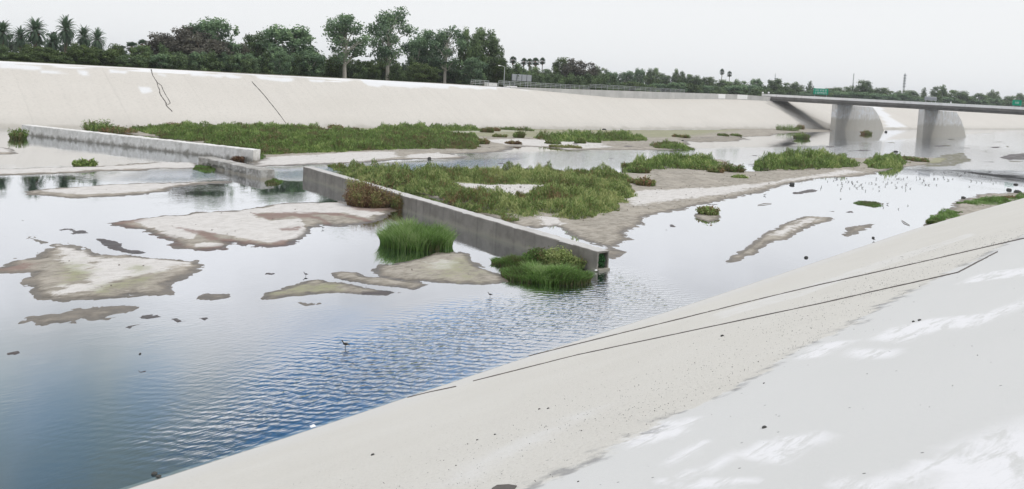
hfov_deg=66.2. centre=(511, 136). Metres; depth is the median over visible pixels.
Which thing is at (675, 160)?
marsh growth
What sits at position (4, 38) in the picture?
date palm
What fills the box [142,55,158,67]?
thicket shrub
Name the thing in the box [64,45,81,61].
thicket shrub
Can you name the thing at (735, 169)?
marsh bush
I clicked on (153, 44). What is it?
broad tree
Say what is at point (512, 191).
river gravel
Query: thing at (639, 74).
loose tree
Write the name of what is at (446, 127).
marsh growth
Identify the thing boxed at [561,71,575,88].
thicket shrub
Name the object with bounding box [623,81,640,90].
thicket shrub
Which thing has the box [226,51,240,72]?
thicket shrub
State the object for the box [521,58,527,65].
fan palm
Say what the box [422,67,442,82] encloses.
thicket shrub
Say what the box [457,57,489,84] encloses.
thicket shrub
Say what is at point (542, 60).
fan palm
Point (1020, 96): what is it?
round tree
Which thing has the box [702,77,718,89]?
green tree
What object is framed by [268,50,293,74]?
thicket shrub
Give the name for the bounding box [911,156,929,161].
marsh bush
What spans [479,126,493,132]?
marsh bush
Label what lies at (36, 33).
date palm
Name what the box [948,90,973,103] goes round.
round tree
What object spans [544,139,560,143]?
marsh bush
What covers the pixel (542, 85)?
thicket shrub
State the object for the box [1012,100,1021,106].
road sign
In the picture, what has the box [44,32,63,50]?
date palm
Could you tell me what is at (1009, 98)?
round tree
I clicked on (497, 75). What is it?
thicket shrub
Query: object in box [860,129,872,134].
marsh bush
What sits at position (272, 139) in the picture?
marsh growth
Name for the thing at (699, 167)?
marsh bush
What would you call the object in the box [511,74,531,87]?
back of billboard
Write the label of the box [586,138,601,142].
marsh bush
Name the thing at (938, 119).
road bridge
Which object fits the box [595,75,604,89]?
thicket shrub
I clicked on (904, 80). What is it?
radio mast
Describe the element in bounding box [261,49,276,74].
thicket shrub
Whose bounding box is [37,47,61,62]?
thicket shrub
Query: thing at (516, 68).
thicket shrub
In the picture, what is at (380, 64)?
thicket shrub
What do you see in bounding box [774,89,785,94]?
thicket shrub
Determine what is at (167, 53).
thicket shrub
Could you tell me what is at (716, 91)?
thicket shrub
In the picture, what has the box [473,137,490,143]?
marsh bush
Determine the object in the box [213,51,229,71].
thicket shrub
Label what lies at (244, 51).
broad tree
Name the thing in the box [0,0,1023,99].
sky
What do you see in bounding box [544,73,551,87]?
thicket shrub
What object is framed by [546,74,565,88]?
thicket shrub
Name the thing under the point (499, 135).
marsh bush
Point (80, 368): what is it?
river water
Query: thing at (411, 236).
reed clump
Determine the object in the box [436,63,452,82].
thicket shrub
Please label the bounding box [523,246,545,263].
leafy bush
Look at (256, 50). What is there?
round tree
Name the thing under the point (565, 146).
marsh bush
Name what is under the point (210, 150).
weir sill
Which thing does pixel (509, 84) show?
levee railing
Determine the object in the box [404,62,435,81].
thicket shrub
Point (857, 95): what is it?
thicket shrub
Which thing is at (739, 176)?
marsh bush
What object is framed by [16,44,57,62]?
thicket shrub
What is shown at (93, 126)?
marsh bush
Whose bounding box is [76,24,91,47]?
date palm
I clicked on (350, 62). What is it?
thicket shrub
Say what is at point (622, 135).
marsh growth
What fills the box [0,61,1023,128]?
embankment
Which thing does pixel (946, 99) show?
thicket shrub
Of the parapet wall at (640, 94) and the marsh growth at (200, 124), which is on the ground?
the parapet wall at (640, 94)
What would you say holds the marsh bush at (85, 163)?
on the river bed
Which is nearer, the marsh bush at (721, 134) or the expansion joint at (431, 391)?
the expansion joint at (431, 391)
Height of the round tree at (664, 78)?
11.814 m
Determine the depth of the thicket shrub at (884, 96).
411.09 m
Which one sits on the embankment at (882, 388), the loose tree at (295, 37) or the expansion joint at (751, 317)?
the expansion joint at (751, 317)
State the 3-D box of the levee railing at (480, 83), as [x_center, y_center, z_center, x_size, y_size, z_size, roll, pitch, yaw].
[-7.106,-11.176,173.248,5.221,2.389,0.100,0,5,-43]
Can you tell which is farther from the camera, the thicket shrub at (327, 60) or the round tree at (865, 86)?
the round tree at (865, 86)
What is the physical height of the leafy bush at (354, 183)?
1.879 m
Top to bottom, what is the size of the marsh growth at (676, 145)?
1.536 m
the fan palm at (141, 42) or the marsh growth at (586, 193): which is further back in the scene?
the fan palm at (141, 42)
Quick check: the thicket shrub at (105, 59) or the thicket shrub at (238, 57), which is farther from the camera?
the thicket shrub at (238, 57)
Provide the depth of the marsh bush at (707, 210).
58.53 m
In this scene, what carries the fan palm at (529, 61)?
on the ground
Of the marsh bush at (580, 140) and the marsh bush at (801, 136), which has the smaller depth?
the marsh bush at (580, 140)
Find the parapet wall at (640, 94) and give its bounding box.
[510,87,769,100]
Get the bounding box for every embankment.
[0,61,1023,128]
[120,198,1023,488]
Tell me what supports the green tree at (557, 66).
on the ground
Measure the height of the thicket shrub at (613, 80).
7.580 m
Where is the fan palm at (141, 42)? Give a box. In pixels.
[137,39,146,52]
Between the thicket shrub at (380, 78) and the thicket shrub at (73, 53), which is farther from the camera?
the thicket shrub at (380, 78)
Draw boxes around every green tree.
[551,57,568,81]
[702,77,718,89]
[873,87,891,94]
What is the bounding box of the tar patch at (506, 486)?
[492,484,516,488]
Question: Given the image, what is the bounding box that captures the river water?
[0,128,1023,463]
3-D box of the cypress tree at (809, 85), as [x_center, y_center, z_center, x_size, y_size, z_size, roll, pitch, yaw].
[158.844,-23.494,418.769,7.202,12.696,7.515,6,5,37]
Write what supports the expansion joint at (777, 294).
on the embankment at (882, 388)
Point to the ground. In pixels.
(214, 71)
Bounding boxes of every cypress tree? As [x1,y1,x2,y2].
[497,45,507,86]
[805,81,813,92]
[919,87,927,96]
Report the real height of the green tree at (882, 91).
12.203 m
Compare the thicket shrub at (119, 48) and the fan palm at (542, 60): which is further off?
the fan palm at (542, 60)
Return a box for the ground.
[9,61,496,86]
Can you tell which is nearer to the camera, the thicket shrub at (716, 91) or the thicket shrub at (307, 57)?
the thicket shrub at (307, 57)
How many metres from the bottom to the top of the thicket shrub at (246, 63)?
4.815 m
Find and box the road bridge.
[762,93,1023,137]
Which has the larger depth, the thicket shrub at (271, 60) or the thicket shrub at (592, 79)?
the thicket shrub at (592, 79)
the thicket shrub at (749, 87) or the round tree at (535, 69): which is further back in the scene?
the thicket shrub at (749, 87)
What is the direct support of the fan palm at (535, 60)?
on the ground
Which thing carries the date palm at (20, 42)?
on the ground
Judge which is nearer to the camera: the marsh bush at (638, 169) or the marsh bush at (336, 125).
the marsh bush at (638, 169)
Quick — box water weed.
[264,178,282,183]
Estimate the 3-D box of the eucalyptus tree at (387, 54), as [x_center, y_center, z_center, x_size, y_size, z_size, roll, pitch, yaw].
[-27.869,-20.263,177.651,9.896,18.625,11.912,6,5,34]
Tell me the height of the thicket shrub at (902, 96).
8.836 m
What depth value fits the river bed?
35.71 m
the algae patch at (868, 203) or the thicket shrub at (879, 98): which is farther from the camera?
the thicket shrub at (879, 98)
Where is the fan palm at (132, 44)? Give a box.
[126,41,136,59]
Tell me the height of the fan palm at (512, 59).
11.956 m
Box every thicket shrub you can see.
[0,44,8,60]
[0,52,38,61]
[11,52,43,62]
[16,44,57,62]
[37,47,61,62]
[47,55,76,63]
[63,41,100,64]
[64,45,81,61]
[76,47,99,64]
[94,48,122,66]
[108,43,124,65]
[115,54,147,67]
[128,45,153,67]
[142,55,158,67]
[149,53,170,68]
[153,42,172,59]
[156,49,170,68]
[166,51,197,69]
[168,51,187,69]
[182,55,199,69]
[188,51,208,70]
[197,49,226,71]
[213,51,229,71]
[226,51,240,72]
[231,53,260,72]
[240,55,260,73]
[254,57,264,73]
[258,54,286,74]
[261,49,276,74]
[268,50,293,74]
[288,52,302,75]
[296,50,324,76]
[310,51,326,76]
[322,60,339,76]
[324,55,339,77]
[335,62,352,77]
[347,59,357,78]
[349,63,367,78]
[352,60,380,78]
[363,66,379,79]
[374,58,400,79]
[376,69,385,79]
[385,64,407,80]
[387,61,406,80]
[402,56,415,81]
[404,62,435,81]
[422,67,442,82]
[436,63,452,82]
[442,69,464,83]
[452,67,477,84]
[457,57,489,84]
[486,59,507,85]
[502,64,518,85]
[507,62,524,86]
[531,71,539,83]
[532,75,545,87]
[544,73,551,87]
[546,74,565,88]
[557,75,570,88]
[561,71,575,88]
[571,75,586,88]
[571,75,591,89]
[579,72,598,89]
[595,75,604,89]
[600,74,611,89]
[609,74,621,90]
[617,82,627,90]
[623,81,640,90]
[634,82,646,91]
[641,84,659,91]
[648,83,669,91]
[667,82,689,92]
[683,83,699,92]
[702,85,714,92]
[709,85,727,93]
[725,85,746,94]
[733,85,749,94]
[745,87,761,95]
[747,85,763,94]
[759,89,773,95]
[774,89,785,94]
[797,92,817,95]
[827,90,845,97]
[831,91,852,97]
[848,91,867,98]
[861,92,880,98]
[869,96,886,99]
[874,93,892,99]
[887,96,900,100]
[890,93,912,100]
[911,98,924,101]
[936,95,942,102]
[941,97,961,103]
[947,97,966,103]
[966,99,990,104]
[987,98,1006,105]
[1008,101,1023,106]
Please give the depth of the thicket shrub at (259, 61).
155.42 m
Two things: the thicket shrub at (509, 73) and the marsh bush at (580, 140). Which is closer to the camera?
the marsh bush at (580, 140)
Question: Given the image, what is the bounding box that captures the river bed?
[0,128,1023,488]
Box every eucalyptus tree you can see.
[320,13,372,77]
[363,6,418,79]
[414,28,442,63]
[426,25,470,82]
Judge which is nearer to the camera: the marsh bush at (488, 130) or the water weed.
the water weed
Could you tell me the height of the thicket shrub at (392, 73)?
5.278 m
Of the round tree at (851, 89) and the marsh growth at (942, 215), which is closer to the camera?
the marsh growth at (942, 215)
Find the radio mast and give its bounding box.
[902,73,905,93]
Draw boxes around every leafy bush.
[341,178,393,207]
[344,176,370,191]
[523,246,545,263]
[536,244,587,268]
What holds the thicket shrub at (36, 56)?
on the ground
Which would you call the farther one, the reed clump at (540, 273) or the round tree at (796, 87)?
the round tree at (796, 87)
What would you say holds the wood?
on the ground
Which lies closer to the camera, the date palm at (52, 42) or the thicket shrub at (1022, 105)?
the date palm at (52, 42)
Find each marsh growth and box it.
[129,121,480,154]
[173,120,319,127]
[327,158,637,221]
[376,121,480,130]
[533,129,647,141]
[620,150,721,169]
[650,141,694,149]
[752,146,861,169]
[862,151,910,168]
[925,207,962,221]
[956,192,1023,205]
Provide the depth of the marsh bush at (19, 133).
86.91 m
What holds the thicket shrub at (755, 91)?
on the ground
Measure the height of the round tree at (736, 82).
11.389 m
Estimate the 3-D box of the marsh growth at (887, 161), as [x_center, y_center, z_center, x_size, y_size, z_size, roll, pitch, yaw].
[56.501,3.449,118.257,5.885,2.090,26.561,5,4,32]
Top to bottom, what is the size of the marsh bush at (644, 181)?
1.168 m
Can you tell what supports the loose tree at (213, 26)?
on the ground
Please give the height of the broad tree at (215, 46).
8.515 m
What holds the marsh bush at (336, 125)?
on the river bed
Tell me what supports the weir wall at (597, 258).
on the river bed
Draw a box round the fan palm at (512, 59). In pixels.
[509,56,515,67]
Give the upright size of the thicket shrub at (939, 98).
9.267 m
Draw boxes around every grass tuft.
[390,191,403,209]
[490,253,537,267]
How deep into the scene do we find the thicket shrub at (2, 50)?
123.60 m
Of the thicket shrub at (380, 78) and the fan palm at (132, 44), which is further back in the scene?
the thicket shrub at (380, 78)
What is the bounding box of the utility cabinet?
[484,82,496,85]
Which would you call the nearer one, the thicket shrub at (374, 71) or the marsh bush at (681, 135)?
the marsh bush at (681, 135)
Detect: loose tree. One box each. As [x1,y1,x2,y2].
[183,16,242,68]
[256,24,323,64]
[399,36,434,72]
[607,71,619,82]
[619,70,634,85]
[632,68,644,83]
[750,79,763,86]
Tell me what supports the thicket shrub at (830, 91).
on the ground
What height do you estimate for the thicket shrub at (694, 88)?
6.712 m
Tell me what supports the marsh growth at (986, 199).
on the river bed
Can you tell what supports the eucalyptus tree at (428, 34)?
on the ground
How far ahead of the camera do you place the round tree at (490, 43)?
195.02 m
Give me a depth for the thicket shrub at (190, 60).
143.39 m
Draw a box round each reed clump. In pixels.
[374,214,461,250]
[497,258,594,284]
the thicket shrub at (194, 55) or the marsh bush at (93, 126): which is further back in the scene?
the thicket shrub at (194, 55)
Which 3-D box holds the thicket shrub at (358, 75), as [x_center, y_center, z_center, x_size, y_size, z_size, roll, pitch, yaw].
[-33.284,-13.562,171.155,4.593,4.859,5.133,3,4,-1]
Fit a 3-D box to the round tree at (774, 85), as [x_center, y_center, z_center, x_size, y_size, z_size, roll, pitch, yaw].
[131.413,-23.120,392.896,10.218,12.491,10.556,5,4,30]
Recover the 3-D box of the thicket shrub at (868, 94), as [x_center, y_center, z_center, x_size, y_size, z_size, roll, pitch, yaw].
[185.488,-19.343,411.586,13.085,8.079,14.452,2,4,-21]
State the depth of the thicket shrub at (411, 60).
182.32 m
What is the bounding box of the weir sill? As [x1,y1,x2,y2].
[22,125,260,160]
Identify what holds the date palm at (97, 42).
on the ground
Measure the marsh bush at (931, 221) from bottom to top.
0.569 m
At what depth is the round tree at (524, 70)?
251.32 m
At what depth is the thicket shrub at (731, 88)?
368.94 m
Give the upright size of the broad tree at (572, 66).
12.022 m
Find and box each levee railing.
[471,80,488,85]
[498,81,588,89]
[589,84,681,91]
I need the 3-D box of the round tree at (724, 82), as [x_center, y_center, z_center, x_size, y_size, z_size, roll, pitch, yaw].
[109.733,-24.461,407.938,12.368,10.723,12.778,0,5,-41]
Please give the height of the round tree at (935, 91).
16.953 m
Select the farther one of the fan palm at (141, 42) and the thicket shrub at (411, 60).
the thicket shrub at (411, 60)
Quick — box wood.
[6,29,825,95]
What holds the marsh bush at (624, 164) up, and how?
on the river bed
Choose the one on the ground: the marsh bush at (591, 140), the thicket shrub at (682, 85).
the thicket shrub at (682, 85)
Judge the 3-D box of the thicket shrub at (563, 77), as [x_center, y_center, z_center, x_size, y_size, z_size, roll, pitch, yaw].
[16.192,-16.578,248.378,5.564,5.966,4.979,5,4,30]
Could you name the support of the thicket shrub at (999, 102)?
on the ground
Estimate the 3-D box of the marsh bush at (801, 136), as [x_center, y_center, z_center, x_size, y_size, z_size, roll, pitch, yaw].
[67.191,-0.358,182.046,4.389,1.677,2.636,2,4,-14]
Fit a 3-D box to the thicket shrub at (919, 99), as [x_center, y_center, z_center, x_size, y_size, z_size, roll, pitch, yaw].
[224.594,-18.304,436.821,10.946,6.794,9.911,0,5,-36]
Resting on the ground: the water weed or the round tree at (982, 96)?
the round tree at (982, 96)
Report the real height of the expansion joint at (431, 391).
0.577 m
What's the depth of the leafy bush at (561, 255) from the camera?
39.15 m
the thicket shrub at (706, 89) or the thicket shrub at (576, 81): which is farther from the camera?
the thicket shrub at (706, 89)
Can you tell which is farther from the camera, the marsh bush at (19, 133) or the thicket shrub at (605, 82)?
the thicket shrub at (605, 82)
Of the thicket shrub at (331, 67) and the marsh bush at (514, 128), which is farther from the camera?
the thicket shrub at (331, 67)
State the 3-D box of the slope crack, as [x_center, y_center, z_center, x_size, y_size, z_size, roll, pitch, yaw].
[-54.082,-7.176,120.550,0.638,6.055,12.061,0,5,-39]
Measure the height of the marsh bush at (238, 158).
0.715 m
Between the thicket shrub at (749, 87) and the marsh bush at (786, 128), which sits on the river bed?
the marsh bush at (786, 128)
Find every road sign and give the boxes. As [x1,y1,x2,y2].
[813,88,827,96]
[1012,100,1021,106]
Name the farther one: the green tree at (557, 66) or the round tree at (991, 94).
the round tree at (991, 94)
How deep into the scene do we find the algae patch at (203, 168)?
69.04 m
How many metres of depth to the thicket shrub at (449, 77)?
196.01 m
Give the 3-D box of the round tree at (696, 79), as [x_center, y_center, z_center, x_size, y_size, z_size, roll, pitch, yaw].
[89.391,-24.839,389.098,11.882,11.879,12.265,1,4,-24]
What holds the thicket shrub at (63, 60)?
on the ground
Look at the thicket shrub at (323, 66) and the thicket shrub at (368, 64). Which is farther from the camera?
the thicket shrub at (368, 64)
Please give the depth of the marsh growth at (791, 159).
104.87 m
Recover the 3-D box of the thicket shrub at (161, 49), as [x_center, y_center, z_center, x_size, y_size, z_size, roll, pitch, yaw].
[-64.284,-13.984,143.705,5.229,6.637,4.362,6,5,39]
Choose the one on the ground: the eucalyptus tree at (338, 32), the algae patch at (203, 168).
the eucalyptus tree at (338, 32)
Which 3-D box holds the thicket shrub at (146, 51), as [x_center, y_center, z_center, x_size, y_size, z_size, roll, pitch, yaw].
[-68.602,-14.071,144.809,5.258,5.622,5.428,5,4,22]
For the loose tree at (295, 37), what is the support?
on the ground
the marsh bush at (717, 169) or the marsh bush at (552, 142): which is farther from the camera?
the marsh bush at (552, 142)
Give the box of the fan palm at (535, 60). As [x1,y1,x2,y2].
[531,58,539,66]
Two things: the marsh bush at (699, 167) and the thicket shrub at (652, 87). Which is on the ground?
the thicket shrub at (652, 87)
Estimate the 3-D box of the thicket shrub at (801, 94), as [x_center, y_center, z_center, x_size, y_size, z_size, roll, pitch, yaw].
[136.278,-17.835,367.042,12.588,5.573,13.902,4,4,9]
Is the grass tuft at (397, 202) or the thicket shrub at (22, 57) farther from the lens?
the thicket shrub at (22, 57)
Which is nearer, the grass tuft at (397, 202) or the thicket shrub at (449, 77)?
the grass tuft at (397, 202)
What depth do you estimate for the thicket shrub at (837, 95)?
375.91 m
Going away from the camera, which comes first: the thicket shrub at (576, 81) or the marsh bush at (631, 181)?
the marsh bush at (631, 181)
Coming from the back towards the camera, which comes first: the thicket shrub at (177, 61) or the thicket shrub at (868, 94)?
the thicket shrub at (868, 94)
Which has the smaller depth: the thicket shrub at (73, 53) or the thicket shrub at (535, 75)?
the thicket shrub at (73, 53)
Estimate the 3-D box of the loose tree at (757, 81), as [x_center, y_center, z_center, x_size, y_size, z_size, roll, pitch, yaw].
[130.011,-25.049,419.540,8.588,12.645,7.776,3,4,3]
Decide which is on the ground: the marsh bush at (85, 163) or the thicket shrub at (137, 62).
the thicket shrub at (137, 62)
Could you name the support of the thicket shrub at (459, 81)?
on the ground
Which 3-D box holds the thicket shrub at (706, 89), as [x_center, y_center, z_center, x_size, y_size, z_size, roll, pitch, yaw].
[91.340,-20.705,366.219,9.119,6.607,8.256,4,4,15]
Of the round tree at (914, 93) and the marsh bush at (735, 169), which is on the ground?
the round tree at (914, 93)
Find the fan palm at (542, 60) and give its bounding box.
[540,57,544,69]
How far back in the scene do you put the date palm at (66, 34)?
152.16 m
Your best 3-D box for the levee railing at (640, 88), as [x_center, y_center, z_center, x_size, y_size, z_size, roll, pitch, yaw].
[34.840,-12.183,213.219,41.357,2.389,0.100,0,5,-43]
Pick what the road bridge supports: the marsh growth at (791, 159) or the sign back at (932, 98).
the sign back at (932, 98)
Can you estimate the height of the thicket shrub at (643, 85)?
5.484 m
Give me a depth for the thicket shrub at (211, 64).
143.88 m
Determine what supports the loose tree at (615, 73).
on the ground
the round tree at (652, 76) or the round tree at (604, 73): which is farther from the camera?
the round tree at (652, 76)
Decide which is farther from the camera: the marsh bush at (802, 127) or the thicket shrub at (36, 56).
the marsh bush at (802, 127)
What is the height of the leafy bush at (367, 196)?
2.034 m
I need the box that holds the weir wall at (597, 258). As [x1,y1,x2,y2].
[303,166,609,271]
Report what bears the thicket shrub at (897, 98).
on the ground
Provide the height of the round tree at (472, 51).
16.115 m
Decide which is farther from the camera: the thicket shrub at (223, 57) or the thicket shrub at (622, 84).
the thicket shrub at (622, 84)
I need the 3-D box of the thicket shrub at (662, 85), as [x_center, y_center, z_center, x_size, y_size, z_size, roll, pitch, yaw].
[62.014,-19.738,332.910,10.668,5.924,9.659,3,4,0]
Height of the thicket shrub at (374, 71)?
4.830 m
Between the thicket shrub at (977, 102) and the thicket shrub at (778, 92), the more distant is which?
the thicket shrub at (977, 102)
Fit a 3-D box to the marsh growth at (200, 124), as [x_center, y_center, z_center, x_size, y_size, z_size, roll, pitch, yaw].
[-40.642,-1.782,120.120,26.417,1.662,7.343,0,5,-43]
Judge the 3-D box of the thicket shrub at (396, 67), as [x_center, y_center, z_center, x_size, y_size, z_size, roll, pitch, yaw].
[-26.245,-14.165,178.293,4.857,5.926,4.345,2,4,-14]
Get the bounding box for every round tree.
[242,30,269,72]
[456,26,484,82]
[471,27,503,85]
[503,67,530,77]
[528,66,554,82]
[595,66,609,80]
[642,67,661,84]
[659,73,671,84]
[670,68,686,91]
[685,74,705,85]
[713,79,732,92]
[730,79,747,85]
[765,78,784,91]
[781,81,804,93]
[827,87,845,92]
[842,85,860,92]
[854,80,875,92]
[887,90,904,96]
[902,90,919,97]
[930,84,948,101]
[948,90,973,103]
[970,93,989,104]
[987,89,1001,98]
[1003,95,1018,102]
[1015,93,1023,101]
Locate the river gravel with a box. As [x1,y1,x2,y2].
[32,130,1014,285]
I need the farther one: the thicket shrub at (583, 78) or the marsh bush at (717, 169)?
the thicket shrub at (583, 78)
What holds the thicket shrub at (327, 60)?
on the ground
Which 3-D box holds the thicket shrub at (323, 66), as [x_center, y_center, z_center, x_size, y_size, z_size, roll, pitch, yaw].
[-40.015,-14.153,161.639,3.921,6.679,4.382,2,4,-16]
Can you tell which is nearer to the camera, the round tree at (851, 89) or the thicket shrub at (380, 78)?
the thicket shrub at (380, 78)
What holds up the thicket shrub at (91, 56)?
on the ground
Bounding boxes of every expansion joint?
[407,386,455,397]
[473,251,997,380]
[522,238,1023,357]
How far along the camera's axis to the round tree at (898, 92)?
482.43 m
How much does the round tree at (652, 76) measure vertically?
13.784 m
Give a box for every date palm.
[0,20,14,45]
[11,26,27,50]
[21,17,49,48]
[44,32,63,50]
[55,14,77,52]
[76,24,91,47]
[87,27,107,49]
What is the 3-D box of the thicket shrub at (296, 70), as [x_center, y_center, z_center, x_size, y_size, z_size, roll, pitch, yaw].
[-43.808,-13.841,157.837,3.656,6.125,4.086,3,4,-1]
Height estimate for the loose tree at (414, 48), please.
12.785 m
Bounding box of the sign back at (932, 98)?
[924,96,936,102]
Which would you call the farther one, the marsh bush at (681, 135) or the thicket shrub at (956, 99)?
the thicket shrub at (956, 99)
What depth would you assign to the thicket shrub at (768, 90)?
322.18 m
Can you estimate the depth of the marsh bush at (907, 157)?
126.90 m
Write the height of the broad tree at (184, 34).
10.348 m
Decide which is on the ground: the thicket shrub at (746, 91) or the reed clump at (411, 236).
the thicket shrub at (746, 91)
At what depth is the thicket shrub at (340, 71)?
170.56 m
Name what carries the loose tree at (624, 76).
on the ground
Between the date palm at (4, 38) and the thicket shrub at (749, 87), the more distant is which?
the thicket shrub at (749, 87)
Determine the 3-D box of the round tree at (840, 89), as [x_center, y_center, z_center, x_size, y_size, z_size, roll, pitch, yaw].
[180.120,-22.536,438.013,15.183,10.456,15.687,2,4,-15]
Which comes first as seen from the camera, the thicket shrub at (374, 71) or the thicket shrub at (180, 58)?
the thicket shrub at (180, 58)
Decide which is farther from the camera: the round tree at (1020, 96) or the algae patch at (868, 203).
the round tree at (1020, 96)
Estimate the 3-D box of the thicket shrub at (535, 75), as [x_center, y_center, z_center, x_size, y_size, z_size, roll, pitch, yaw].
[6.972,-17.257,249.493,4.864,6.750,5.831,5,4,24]
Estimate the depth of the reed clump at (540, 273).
36.16 m
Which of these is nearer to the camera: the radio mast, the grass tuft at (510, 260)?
the grass tuft at (510, 260)
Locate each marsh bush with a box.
[7,127,28,138]
[72,157,97,166]
[80,118,115,131]
[97,125,138,132]
[230,156,244,161]
[328,123,343,127]
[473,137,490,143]
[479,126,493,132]
[492,133,507,136]
[499,126,534,130]
[504,139,522,144]
[513,129,526,137]
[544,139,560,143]
[549,143,581,147]
[573,138,586,143]
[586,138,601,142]
[620,161,639,168]
[623,178,635,182]
[629,165,650,172]
[634,175,655,185]
[671,133,689,137]
[689,164,707,169]
[695,205,720,214]
[706,165,724,172]
[717,133,729,135]
[719,161,746,172]
[731,173,748,177]
[775,123,799,130]
[792,131,809,138]
[795,124,804,129]
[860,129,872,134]
[903,155,912,159]
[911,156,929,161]
[925,219,937,224]
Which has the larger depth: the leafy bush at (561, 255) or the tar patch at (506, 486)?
the leafy bush at (561, 255)
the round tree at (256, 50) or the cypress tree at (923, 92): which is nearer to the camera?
the round tree at (256, 50)
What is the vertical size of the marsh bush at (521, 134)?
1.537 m
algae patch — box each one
[193,164,215,172]
[853,200,883,206]
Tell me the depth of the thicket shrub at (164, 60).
139.48 m
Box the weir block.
[198,157,274,179]
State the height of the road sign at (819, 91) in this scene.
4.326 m
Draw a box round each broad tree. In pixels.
[142,31,174,55]
[163,25,212,69]
[175,34,232,64]
[226,43,250,71]
[559,57,599,87]
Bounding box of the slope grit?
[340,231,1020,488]
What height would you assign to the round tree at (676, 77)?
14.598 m
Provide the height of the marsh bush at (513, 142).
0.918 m
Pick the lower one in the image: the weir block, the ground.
the weir block
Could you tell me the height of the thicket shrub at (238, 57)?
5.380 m
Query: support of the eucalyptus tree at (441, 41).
on the ground
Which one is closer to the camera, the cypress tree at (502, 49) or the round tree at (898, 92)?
the cypress tree at (502, 49)
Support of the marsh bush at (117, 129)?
on the river bed
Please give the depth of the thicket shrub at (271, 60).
155.73 m
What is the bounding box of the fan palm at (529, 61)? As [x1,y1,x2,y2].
[526,58,531,68]

